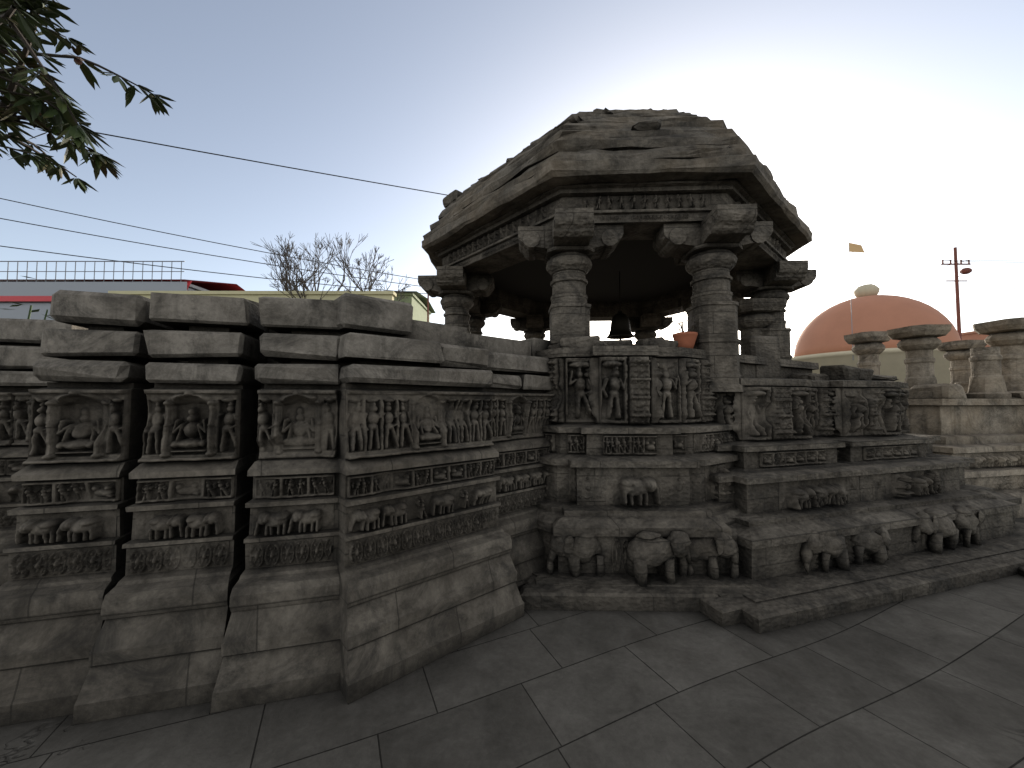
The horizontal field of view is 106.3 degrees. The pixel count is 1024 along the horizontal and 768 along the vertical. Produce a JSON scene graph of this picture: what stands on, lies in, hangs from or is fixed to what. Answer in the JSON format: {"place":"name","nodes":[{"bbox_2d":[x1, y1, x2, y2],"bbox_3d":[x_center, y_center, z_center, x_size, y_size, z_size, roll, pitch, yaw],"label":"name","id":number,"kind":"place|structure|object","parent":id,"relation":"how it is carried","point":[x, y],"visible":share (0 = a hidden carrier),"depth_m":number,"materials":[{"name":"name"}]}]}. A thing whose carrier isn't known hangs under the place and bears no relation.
{"place":"outdoors","nodes":[
{"label":"outdoors","id":0,"kind":"place"},
{"bbox_2d":[0,0,175,192],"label":"leaf tree","id":1,"kind":"object","parent":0,"point":[63,121],"depth_m":2.98,"materials":[{"name":"green plant"}]},
{"bbox_2d":[394,292,430,321],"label":"building wall","id":2,"kind":"structure","parent":0,"point":[419,310],"depth_m":37.80,"materials":[{"name":"grey paint"}]},
{"bbox_2d":[394,291,435,312],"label":"roof edge","id":3,"kind":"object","parent":2,"relation":"on","point":[422,298],"depth_m":40.73,"materials":[{"name":"green"}]},
{"bbox_2d":[0,518,1023,767],"bbox_3d":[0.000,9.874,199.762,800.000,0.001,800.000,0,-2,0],"label":"ground","id":4,"kind":"structure","parent":0,"point":[934,680],"depth_m":1.87,"materials":[{"name":"grey stone"}]},
{"bbox_2d":[7,276,52,319],"bbox_3d":[-5.332,0.277,3.887,2.720,2.781,2.099,0,-2,0],"label":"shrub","id":5,"kind":"object","parent":4,"relation":"on","point":[31,310],"visible":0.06,"depth_m":3.96,"materials":[{"name":"green plant"}]},
{"bbox_2d":[0,261,186,319],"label":"terrace railing","id":6,"kind":"object","parent":4,"relation":"on","point":[26,288],"visible":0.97,"depth_m":29.54,"materials":[{"name":"silver metal"}]},
{"bbox_2d":[108,291,396,302],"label":"building roof","id":7,"kind":"structure","parent":4,"relation":"on","point":[329,295],"depth_m":28.66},
{"bbox_2d":[0,281,191,300],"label":"building wall","id":8,"kind":"structure","parent":7,"relation":"attached to","point":[25,298],"depth_m":29.38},
{"bbox_2d":[0,281,208,290],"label":"roof trim","id":9,"kind":"structure","parent":7,"relation":"on","point":[192,287],"depth_m":30.21,"materials":[{"name":"grey"}]},
{"bbox_2d":[0,279,244,290],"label":"building roof","id":10,"kind":"structure","parent":7,"relation":"on","point":[213,286],"depth_m":32.14,"materials":[{"name":"red metal"}]},
{"bbox_2d":[0,382,550,726],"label":"stone wall","id":11,"kind":"structure","parent":4,"relation":"on","point":[118,640],"depth_m":2.05,"materials":[{"name":"grey stone"}]},
{"bbox_2d":[0,290,551,389],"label":"stones","id":12,"kind":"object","parent":11,"relation":"on","point":[95,337],"depth_m":2.30,"materials":[{"name":"grey stone"}]},
{"bbox_2d":[0,357,980,579],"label":"carved relief","id":13,"kind":"object","parent":11,"relation":"attached to","point":[49,426],"visible":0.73,"depth_m":2.42,"materials":[{"name":"stone"}]},
{"bbox_2d":[250,232,382,299],"bbox_3d":[-16.390,-4.933,30.048,10.416,15.391,7.941,0,-2,0],"label":"bare tree","id":14,"kind":"object","parent":4,"relation":"on","point":[287,265],"visible":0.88,"depth_m":28.95,"materials":[{"name":"grey plant"}]},
{"bbox_2d":[300,233,410,300],"bbox_3d":[-11.912,-4.438,31.000,6.533,14.480,10.067,0,-2,0],"label":"bare tree","id":15,"kind":"object","parent":4,"relation":"on","point":[347,264],"visible":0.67,"depth_m":28.79,"materials":[{"name":"grey plant"}]},
{"bbox_2d":[427,294,428,321],"bbox_3d":[-7.500,-3.372,34.171,1.200,12.600,0.173,0,-2,0],"label":"pole","id":16,"kind":"object","parent":4,"relation":"on","point":[427,308],"depth_m":34.26,"materials":[{"name":"brown"}]},
{"bbox_2d":[516,346,1023,633],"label":"pavilion base","id":17,"kind":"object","parent":4,"relation":"on","point":[772,586],"depth_m":3.23,"materials":[{"name":"grey stone"}]},
{"bbox_2d":[448,193,782,266],"bbox_3d":[1.385,-1.720,4.586,4.553,0.270,1.641,0,-2,0],"label":"carved frieze","id":18,"kind":"object","parent":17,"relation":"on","point":[655,201],"visible":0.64,"depth_m":3.85,"materials":[{"name":"stone"}]},
{"bbox_2d":[418,204,816,391],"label":"stone columns","id":19,"kind":"structure","parent":17,"relation":"on","point":[569,245],"depth_m":3.88,"materials":[{"name":"grey stone"}]},
{"bbox_2d":[435,179,794,320],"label":"roof beams","id":20,"kind":"structure","parent":19,"relation":"on","point":[718,192],"depth_m":4.43,"materials":[{"name":"grey stone"}]},
{"bbox_2d":[422,108,811,269],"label":"pavilion roof","id":21,"kind":"structure","parent":20,"relation":"on","point":[598,147],"depth_m":3.81,"materials":[{"name":"grey stone"}]},
{"bbox_2d":[433,108,785,223],"bbox_3d":[1.413,-3.180,6.290,5.236,2.331,5.290,0,-2,0],"label":"roof rubble","id":22,"kind":"object","parent":21,"relation":"on","point":[649,124],"visible":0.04,"depth_m":4.43,"materials":[{"name":"stone"}]},
{"bbox_2d":[672,332,697,347],"bbox_3d":[1.720,-0.415,3.821,0.232,0.170,0.236,0,-2,0],"label":"flower pot","id":23,"kind":"object","parent":17,"relation":"on","point":[686,339],"visible":0.73,"depth_m":3.74,"materials":[{"name":"ceramic"}]},
{"bbox_2d":[666,308,697,332],"bbox_3d":[1.725,-0.627,3.840,0.294,0.319,0.290,0,-2,0],"label":"pot plant","id":24,"kind":"object","parent":23,"relation":"on","point":[681,328],"visible":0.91,"depth_m":3.84,"materials":[{"name":"grey plant"}]},
{"bbox_2d":[548,298,898,380],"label":"ruin pieces","id":25,"kind":"object","parent":17,"relation":"on","point":[755,316],"visible":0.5,"depth_m":4.44,"materials":[{"name":"stone"}]},
{"bbox_2d":[546,489,995,586],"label":"elephant sculptures","id":26,"kind":"object","parent":17,"relation":"on","point":[645,550],"visible":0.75,"depth_m":3.01},
{"bbox_2d":[792,284,950,388],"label":"domed building","id":27,"kind":"structure","parent":4,"relation":"on","point":[891,360],"depth_m":23.16,"materials":[{"name":"beige paint"}]},
{"bbox_2d":[794,295,960,356],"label":"dome","id":28,"kind":"structure","parent":27,"relation":"on","point":[826,330],"depth_m":24.89,"materials":[{"name":"orange paint"}]},
{"bbox_2d":[844,317,1023,517],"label":"ruin","id":29,"kind":"object","parent":4,"relation":"on","point":[976,405],"visible":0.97,"depth_m":5.67,"materials":[{"name":"stone"}]},
{"bbox_2d":[964,451,1023,489],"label":"ruin relief","id":30,"kind":"object","parent":29,"relation":"on","point":[1000,459],"visible":0.86,"depth_m":5.08,"materials":[{"name":"stone"}]},
{"bbox_2d":[941,247,971,339],"bbox_3d":[34.000,-3.889,29.003,2.200,13.200,0.630,0,-2,0],"label":"utility pole","id":31,"kind":"object","parent":4,"relation":"on","point":[957,281],"visible":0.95,"depth_m":29.29,"materials":[{"name":"brown"}]},
{"bbox_2d":[0,119,1023,337],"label":"wires","id":32,"kind":"object","parent":31,"relation":"attached to","point":[334,264],"visible":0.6,"depth_m":26.39,"materials":[{"name":"black"}]},
{"bbox_2d":[1018,566,1023,575],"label":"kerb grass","id":33,"kind":"structure","parent":4,"relation":"on","point":[1021,570],"depth_m":3.29,"materials":[{"name":"plant"}]},
{"bbox_2d":[0,0,1023,356],"label":"sky","id":34,"kind":"structure","parent":0,"point":[890,128],"materials":[{"name":"blue"}]},
{"bbox_2d":[491,240,692,301],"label":"pavilion ceiling","id":35,"kind":"structure","parent":0,"point":[647,272],"depth_m":6.58,"materials":[{"name":"grey stone"}]},
{"bbox_2d":[606,271,634,339],"bbox_3d":[1.760,-1.269,6.259,0.449,1.140,0.449,0,-2,0],"label":"temple bell","id":36,"kind":"object","parent":35,"relation":"hanging from","point":[620,329],"visible":0.99,"depth_m":6.14,"materials":[{"name":"brown metal"}]},
{"bbox_2d":[848,241,853,359],"bbox_3d":[21.400,-5.290,24.243,0.040,7.600,0.035,0,-2,0],"label":"flag pole","id":37,"kind":"object","parent":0,"point":[850,295],"visible":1,"depth_m":24.26,"materials":[{"name":"metal"}]},
{"bbox_2d":[849,243,864,252],"bbox_3d":[21.850,-8.639,24.333,0.900,0.700,0.100,0,-2,0],"label":"flag","id":38,"kind":"object","parent":37,"relation":"attached to","point":[853,247],"visible":1,"depth_m":24.34,"materials":[{"name":"brown fabric"}]},
{"bbox_2d":[962,331,990,346],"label":"house","id":39,"kind":"structure","parent":0,"point":[972,335],"depth_m":43.27,"materials":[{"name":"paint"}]}
]}

